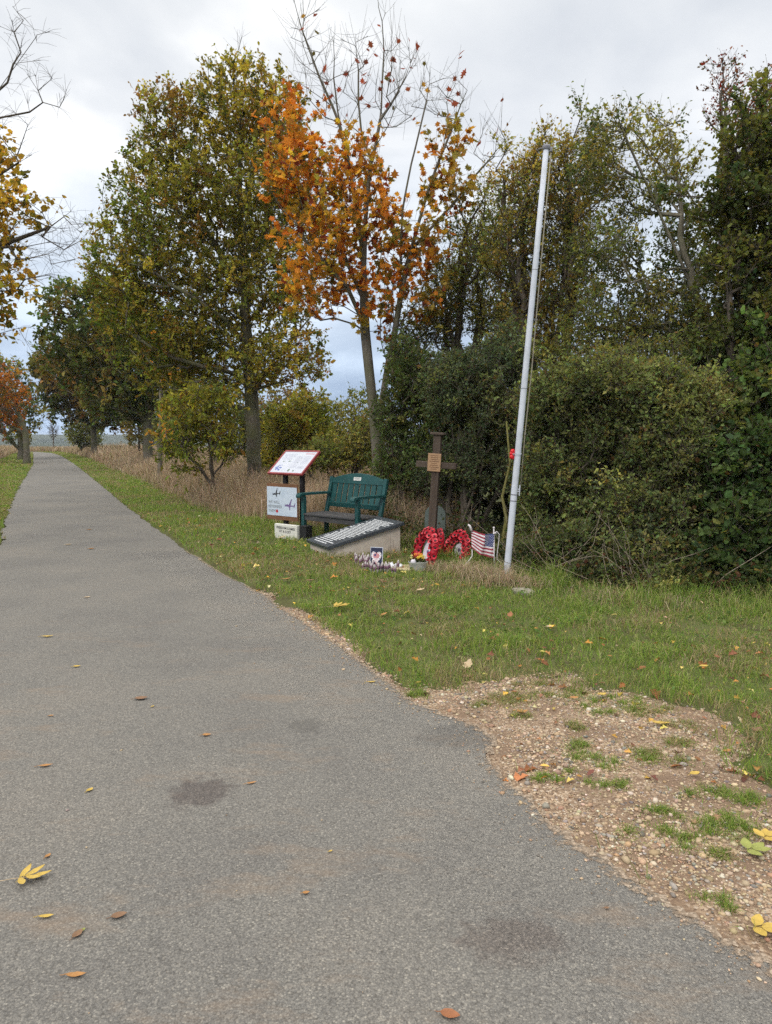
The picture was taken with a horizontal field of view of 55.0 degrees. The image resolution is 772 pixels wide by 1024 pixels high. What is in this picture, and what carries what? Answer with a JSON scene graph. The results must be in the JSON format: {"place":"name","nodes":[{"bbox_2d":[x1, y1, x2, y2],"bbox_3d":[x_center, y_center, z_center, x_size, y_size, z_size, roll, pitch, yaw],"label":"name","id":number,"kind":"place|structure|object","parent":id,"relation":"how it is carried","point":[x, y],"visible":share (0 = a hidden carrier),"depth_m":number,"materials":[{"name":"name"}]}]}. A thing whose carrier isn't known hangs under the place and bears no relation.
{"place":"outdoors","nodes":[
{"label":"outdoors","id":0,"kind":"place"},
{"bbox_2d":[0,452,771,1023],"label":"path","id":1,"kind":"structure","parent":0,"point":[178,836],"depth_m":2.67,"materials":[{"name":"grey asphalt"}]},
{"bbox_2d":[1,864,51,883],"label":"fallen leaf spray","id":2,"kind":"object","parent":1,"relation":"on","point":[21,880],"visible":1,"depth_m":2.45,"materials":[{"name":"yellow plant"}]},
{"bbox_2d":[36,914,52,916],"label":"fallen leaf","id":3,"kind":"object","parent":1,"relation":"on","point":[45,915],"visible":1,"depth_m":2.25,"materials":[{"name":"yellow plant"}]},
{"bbox_2d":[63,971,85,976],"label":"fallen leaf","id":4,"kind":"object","parent":1,"relation":"on","point":[74,974],"visible":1,"depth_m":2.00,"materials":[{"name":"orange plant"}]},
{"bbox_2d":[69,929,82,940],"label":"fallen leaf","id":5,"kind":"object","parent":1,"relation":"on","point":[75,933],"visible":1,"depth_m":2.17,"materials":[{"name":"brown plant"}]},
{"bbox_2d":[106,911,126,918],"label":"fallen leaf","id":6,"kind":"object","parent":1,"relation":"on","point":[117,914],"visible":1,"depth_m":2.25,"materials":[{"name":"brown plant"}]},
{"bbox_2d":[434,1008,459,1017],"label":"fallen leaf","id":7,"kind":"object","parent":1,"relation":"on","point":[449,1012],"visible":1,"depth_m":1.87,"materials":[{"name":"brown plant"}]},
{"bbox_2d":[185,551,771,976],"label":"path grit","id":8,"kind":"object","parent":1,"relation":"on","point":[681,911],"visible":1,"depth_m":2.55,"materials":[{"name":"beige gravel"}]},
{"bbox_2d":[0,434,771,940],"bbox_3d":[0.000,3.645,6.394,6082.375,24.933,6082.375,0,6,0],"label":"ground","id":9,"kind":"structure","parent":0,"point":[42,440],"depth_m":5.67,"materials":[{"name":"green plant"}]},
{"bbox_2d":[0,360,36,463],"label":"beech tree","id":10,"kind":"object","parent":9,"relation":"on","point":[7,406],"visible":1,"depth_m":41.66,"materials":[{"name":"orange plant"}]},
{"bbox_2d":[0,352,50,459],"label":"hedgerow tree","id":11,"kind":"object","parent":9,"relation":"on","point":[18,435],"visible":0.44,"depth_m":49.52,"materials":[{"name":"orange plant"}]},
{"bbox_2d":[0,0,102,355],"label":"lime tree","id":12,"kind":"object","parent":9,"relation":"on","point":[8,239],"visible":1,"depth_m":10.66,"materials":[{"name":"yellow plant"}]},
{"bbox_2d":[47,422,58,448],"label":"bare sapling","id":13,"kind":"object","parent":9,"relation":"on","point":[51,432],"visible":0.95,"depth_m":81.50,"materials":[{"name":"grey plant"}]},
{"bbox_2d":[24,328,135,453],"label":"oak tree","id":14,"kind":"object","parent":9,"relation":"on","point":[68,401],"visible":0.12,"depth_m":55.52,"materials":[{"name":"green plant"}]},
{"bbox_2d":[61,416,107,451],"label":"field shrub","id":15,"kind":"object","parent":9,"relation":"on","point":[83,430],"visible":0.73,"depth_m":64.96,"materials":[{"name":"green plant"}]},
{"bbox_2d":[26,267,207,461],"bbox_3d":[-12.180,-6.424,34.519,8.634,9.601,5.868,0,6,0],"label":"oak tree","id":16,"kind":"object","parent":9,"relation":"on","point":[96,364],"visible":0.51,"depth_m":33.50,"materials":[{"name":"green plant"}]},
{"bbox_2d":[115,398,184,453],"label":"field shrub","id":17,"kind":"object","parent":9,"relation":"on","point":[135,436],"visible":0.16,"depth_m":43.24,"materials":[{"name":"green plant"}]},
{"bbox_2d":[143,330,187,480],"bbox_3d":[-7.045,-3.356,23.785,1.625,5.023,1.689,-4,7,-37],"label":"young tree","id":18,"kind":"object","parent":9,"relation":"on","point":[159,429],"visible":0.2,"depth_m":23.79,"materials":[{"name":"green plant"}]},
{"bbox_2d":[148,374,249,494],"bbox_3d":[-4.299,-1.723,16.924,2.182,2.797,2.101,-2,6,-23],"label":"hazel bush","id":19,"kind":"object","parent":9,"relation":"on","point":[195,417],"visible":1,"depth_m":16.67,"materials":[{"name":"green plant"}]},
{"bbox_2d":[67,27,335,483],"bbox_3d":[-4.574,-6.064,18.430,6.669,11.484,4.371,0,6,0],"label":"oak tree","id":20,"kind":"object","parent":9,"relation":"on","point":[234,269],"visible":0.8,"depth_m":17.74,"materials":[{"name":"green plant"}]},
{"bbox_2d":[145,379,270,465],"bbox_3d":[-6.608,-3.177,27.795,5.072,3.833,3.298,0,6,0],"label":"field shrub","id":21,"kind":"object","parent":9,"relation":"on","point":[240,417],"visible":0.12,"depth_m":27.47,"materials":[{"name":"green plant"}]},
{"bbox_2d":[222,382,335,448],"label":"hawthorn bush","id":22,"kind":"object","parent":9,"relation":"on","point":[286,392],"visible":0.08,"depth_m":29.23,"materials":[{"name":"green plant"}]},
{"bbox_2d":[275,523,299,539],"bbox_3d":[-1.433,0.296,10.730,0.470,0.235,0.061,5,7,39],"label":"lettered block","id":23,"kind":"object","parent":9,"relation":"on","point":[288,530],"depth_m":10.69,"materials":[{"name":"white stone"}]},
{"bbox_2d":[267,450,320,525],"bbox_3d":[-1.386,-0.270,11.189,0.740,1.311,0.413,5,7,39],"label":"information lectern","id":24,"kind":"object","parent":9,"relation":"on","point":[293,463],"visible":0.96,"depth_m":11.10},
{"bbox_2d":[267,483,298,521],"bbox_3d":[-1.538,-0.150,10.999,0.660,0.540,0.027,5,7,39],"label":"poster board","id":25,"kind":"object","parent":24,"relation":"attached to","point":[282,502],"visible":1,"depth_m":10.97,"materials":[{"name":"white wood"}]},
{"bbox_2d":[259,380,341,472],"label":"field shrub","id":26,"kind":"object","parent":9,"relation":"on","point":[310,420],"visible":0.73,"depth_m":21.44,"materials":[{"name":"green plant"}]},
{"bbox_2d":[299,525,311,540],"bbox_3d":[-1.143,0.306,10.580,0.140,0.225,0.140,5,7,39],"label":"plastic box","id":27,"kind":"object","parent":9,"relation":"on","point":[305,531],"visible":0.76,"depth_m":10.53,"materials":[{"name":"black plastic"}]},
{"bbox_2d":[261,381,379,456],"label":"willow bush","id":28,"kind":"object","parent":9,"relation":"on","point":[341,414],"visible":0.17,"depth_m":25.43,"materials":[{"name":"green plant"}]},
{"bbox_2d":[273,401,389,483],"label":"field shrub","id":29,"kind":"object","parent":9,"relation":"on","point":[356,451],"visible":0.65,"depth_m":16.64,"materials":[{"name":"green plant"}]},
{"bbox_2d":[327,602,349,606],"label":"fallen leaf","id":30,"kind":"object","parent":9,"relation":"on","point":[338,604],"visible":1,"depth_m":6.18,"materials":[{"name":"yellow plant"}]},
{"bbox_2d":[296,473,388,533],"bbox_3d":[-0.622,-0.050,10.567,1.194,0.977,0.721,5,8,43],"label":"memorial bench","id":31,"kind":"object","parent":9,"relation":"on","point":[326,516],"visible":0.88,"depth_m":10.65,"materials":[{"name":"green paint"}]},
{"bbox_2d":[306,517,404,556],"bbox_3d":[-0.398,0.337,9.467,1.053,0.445,0.730,-3,6,-26],"label":"memorial stone","id":32,"kind":"object","parent":9,"relation":"on","point":[366,536],"visible":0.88,"depth_m":9.29,"materials":[{"name":"stone"}]},
{"bbox_2d":[0,442,728,616],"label":"dry grass","id":33,"kind":"structure","parent":9,"relation":"on","point":[238,490],"depth_m":15.90,"materials":[{"name":"beige plant"}]},
{"bbox_2d":[370,547,382,568],"bbox_3d":[-0.107,0.524,8.158,0.166,0.276,0.049,3,6,28],"label":"heart sign","id":34,"kind":"object","parent":9,"relation":"on","point":[376,554],"visible":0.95,"depth_m":8.15,"materials":[{"name":"white"}]},
{"bbox_2d":[249,0,516,491],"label":"maple tree","id":35,"kind":"object","parent":9,"relation":"on","point":[315,216],"visible":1,"depth_m":12.50,"materials":[{"name":"orange plant"}]},
{"bbox_2d":[0,506,771,782],"bbox_3d":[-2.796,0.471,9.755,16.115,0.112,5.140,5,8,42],"label":"leaf litter","id":36,"kind":"object","parent":9,"relation":"on","point":[589,772],"visible":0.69,"depth_m":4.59,"materials":[{"name":"plant"}]},
{"bbox_2d":[393,565,413,571],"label":"stone slab","id":37,"kind":"structure","parent":9,"relation":"on","point":[407,567],"depth_m":8.03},
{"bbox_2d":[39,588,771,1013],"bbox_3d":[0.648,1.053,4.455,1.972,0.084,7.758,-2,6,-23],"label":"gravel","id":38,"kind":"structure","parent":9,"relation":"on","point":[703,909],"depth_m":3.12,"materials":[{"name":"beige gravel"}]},
{"bbox_2d":[725,837,771,855],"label":"fallen leaf spray","id":39,"kind":"object","parent":38,"relation":"on","point":[748,844],"visible":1,"depth_m":2.59,"materials":[{"name":"plant"}]},
{"bbox_2d":[728,914,771,935],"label":"fallen leaf spray","id":40,"kind":"object","parent":38,"relation":"on","point":[756,919],"visible":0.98,"depth_m":2.19,"materials":[{"name":"yellow plant"}]},
{"bbox_2d":[753,828,771,841],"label":"fallen leaf spray","id":41,"kind":"object","parent":38,"relation":"on","point":[766,833],"visible":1,"depth_m":2.67,"materials":[{"name":"yellow plant"}]},
{"bbox_2d":[363,327,470,524],"bbox_3d":[0.674,-1.322,11.852,2.068,3.342,1.743,4,7,35],"label":"privet bush","id":42,"kind":"object","parent":9,"relation":"on","point":[404,378],"visible":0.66,"depth_m":11.66,"materials":[{"name":"green plant"}]},
{"bbox_2d":[408,553,427,570],"bbox_3d":[0.348,0.545,8.096,0.216,0.204,0.150,-1,6,-6],"label":"flower planter","id":43,"kind":"object","parent":9,"relation":"on","point":[415,563],"visible":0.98,"depth_m":8.05,"materials":[{"name":"grey stone"}]},
{"bbox_2d":[412,527,437,565],"bbox_3d":[0.443,0.464,8.530,0.127,0.608,0.515,11,0,-26],"label":"poppy wreath","id":44,"kind":"object","parent":9,"relation":"on","point":[430,551],"visible":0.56,"depth_m":8.46,"materials":[{"name":"red plastic"}]},
{"bbox_2d":[424,506,445,546],"bbox_3d":[0.632,0.232,9.553,0.270,0.640,0.035,1,2,14],"label":"slate headstone","id":45,"kind":"object","parent":9,"relation":"on","point":[441,510],"visible":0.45,"depth_m":9.52,"materials":[{"name":"grey stone"}]},
{"bbox_2d":[416,432,457,541],"bbox_3d":[0.591,-0.156,9.015,0.500,1.619,0.140,5,7,18],"label":"wooden cross","id":46,"kind":"object","parent":9,"relation":"on","point":[434,464],"visible":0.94,"depth_m":8.94,"materials":[{"name":"brown wood"}]},
{"bbox_2d":[436,528,443,555],"bbox_3d":[0.628,0.409,9.233,0.128,0.443,0.378,11,4,-11],"label":"poppy wreath","id":47,"kind":"object","parent":9,"relation":"on","point":[440,534],"visible":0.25,"depth_m":9.10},
{"bbox_2d":[439,425,453,512],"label":"hedge stem","id":48,"kind":"object","parent":9,"relation":"on","point":[452,504],"visible":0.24,"depth_m":11.02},
{"bbox_2d":[443,529,470,558],"bbox_3d":[0.858,0.464,8.980,0.126,0.531,0.444,10,-2,-38],"label":"poppy wreath","id":49,"kind":"object","parent":9,"relation":"on","point":[458,535],"visible":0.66,"depth_m":8.96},
{"bbox_2d":[380,168,534,511],"bbox_3d":[1.451,-2.997,13.787,2.999,6.232,2.558,2,6,15],"label":"hawthorn tree","id":50,"kind":"object","parent":9,"relation":"on","point":[462,288],"visible":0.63,"depth_m":13.31,"materials":[{"name":"green plant"}]},
{"bbox_2d":[463,659,471,667],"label":"fallen leaf","id":51,"kind":"object","parent":9,"relation":"on","point":[468,662],"visible":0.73,"depth_m":4.63,"materials":[{"name":"beige plant"}]},
{"bbox_2d":[405,311,541,535],"bbox_3d":[1.311,-1.222,10.827,2.051,3.290,1.886,0,6,0],"label":"blackthorn bush","id":52,"kind":"object","parent":9,"relation":"on","point":[485,406],"visible":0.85,"depth_m":10.54,"materials":[{"name":"green plant"}]},
{"bbox_2d":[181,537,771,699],"bbox_3d":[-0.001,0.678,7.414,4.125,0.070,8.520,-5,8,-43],"label":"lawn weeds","id":53,"kind":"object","parent":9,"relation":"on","point":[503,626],"visible":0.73,"depth_m":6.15,"materials":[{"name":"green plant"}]},
{"bbox_2d":[475,440,481,530],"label":"hedge stem","id":54,"kind":"object","parent":9,"relation":"on","point":[478,513],"visible":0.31,"depth_m":11.00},
{"bbox_2d":[468,524,500,565],"bbox_3d":[1.073,0.414,8.211,0.416,0.543,0.193,0,6,0],"label":"flag","id":55,"kind":"object","parent":9,"relation":"on","point":[483,543],"visible":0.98,"depth_m":8.19,"materials":[{"name":"multicoloured fabric"}]},
{"bbox_2d":[501,421,510,554],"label":"hedge stem","id":56,"kind":"object","parent":9,"relation":"on","point":[504,507],"visible":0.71,"depth_m":9.27,"materials":[{"name":"brown plant"}]},
{"bbox_2d":[512,587,534,595],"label":"stone slab","id":57,"kind":"structure","parent":9,"relation":"on","point":[522,588],"depth_m":6.87,"materials":[{"name":"beige stone"}]},
{"bbox_2d":[504,144,552,572],"bbox_3d":[1.438,-1.437,7.580,0.448,4.461,0.079,-1,6,-9],"label":"flagpole","id":58,"kind":"object","parent":9,"relation":"on","point":[547,148],"visible":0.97,"depth_m":7.55,"materials":[{"name":"metal"}]},
{"bbox_2d":[509,449,521,458],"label":"poppy","id":59,"kind":"object","parent":58,"relation":"attached to","point":[512,453],"visible":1,"depth_m":7.64,"materials":[{"name":"red plastic"}]},
{"bbox_2d":[463,79,629,523],"bbox_3d":[2.532,-3.177,12.092,2.589,6.994,2.574,0,6,0],"label":"elm tree","id":60,"kind":"object","parent":9,"relation":"on","point":[569,216],"visible":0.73,"depth_m":11.67,"materials":[{"name":"green plant"}]},
{"bbox_2d":[347,475,771,599],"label":"undergrowth","id":61,"kind":"object","parent":9,"relation":"on","point":[520,550],"visible":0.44,"depth_m":7.29,"materials":[{"name":"green plant"}]},
{"bbox_2d":[384,421,734,528],"bbox_3d":[3.372,-0.605,12.132,8.059,2.892,2.140,4,7,36],"label":"ivy bush","id":62,"kind":"object","parent":9,"relation":"on","point":[497,508],"visible":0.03,"depth_m":12.99,"materials":[{"name":"green plant"}]},
{"bbox_2d":[480,319,639,583],"bbox_3d":[2.128,-0.630,8.410,2.132,3.162,2.552,0,6,0],"label":"blackthorn bush","id":63,"kind":"object","parent":9,"relation":"on","point":[573,438],"visible":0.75,"depth_m":8.31,"materials":[{"name":"green plant"}]},
{"bbox_2d":[361,490,768,589],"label":"dead twigs","id":64,"kind":"object","parent":9,"relation":"on","point":[581,551],"visible":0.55,"depth_m":7.46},
{"bbox_2d":[463,318,701,387],"bbox_3d":[4.576,-2.337,16.862,7.055,4.362,2.377,0,6,0],"label":"field shrub","id":65,"kind":"object","parent":9,"relation":"on","point":[595,348],"depth_m":16.42,"materials":[{"name":"green plant"}]},
{"bbox_2d":[539,90,729,376],"bbox_3d":[3.727,-2.454,10.719,2.795,6.817,3.275,4,7,38],"label":"crooked tree","id":66,"kind":"object","parent":9,"relation":"on","point":[687,300],"visible":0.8,"depth_m":10.32,"materials":[{"name":"green plant"}]},
{"bbox_2d":[552,318,764,593],"bbox_3d":[2.846,-0.577,7.843,2.106,2.998,2.482,0,6,0],"label":"hawthorn bush","id":67,"kind":"object","parent":9,"relation":"on","point":[668,411],"visible":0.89,"depth_m":7.63,"materials":[{"name":"green plant"}]},
{"bbox_2d":[654,67,771,425],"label":"ivy clad tree","id":68,"kind":"object","parent":9,"relation":"on","point":[740,258],"visible":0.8,"depth_m":9.10,"materials":[{"name":"green plant"}]},
{"bbox_2d":[664,305,771,591],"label":"ivy bush","id":69,"kind":"object","parent":9,"relation":"on","point":[744,471],"visible":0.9,"depth_m":7.29,"materials":[{"name":"green plant"}]},
{"bbox_2d":[696,45,771,279],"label":"hawthorn tree","id":70,"kind":"object","parent":9,"relation":"on","point":[722,93],"visible":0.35,"depth_m":10.90,"materials":[{"name":"green plant"}]},
{"bbox_2d":[0,0,771,434],"label":"sky","id":71,"kind":"structure","parent":0,"point":[526,54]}
]}

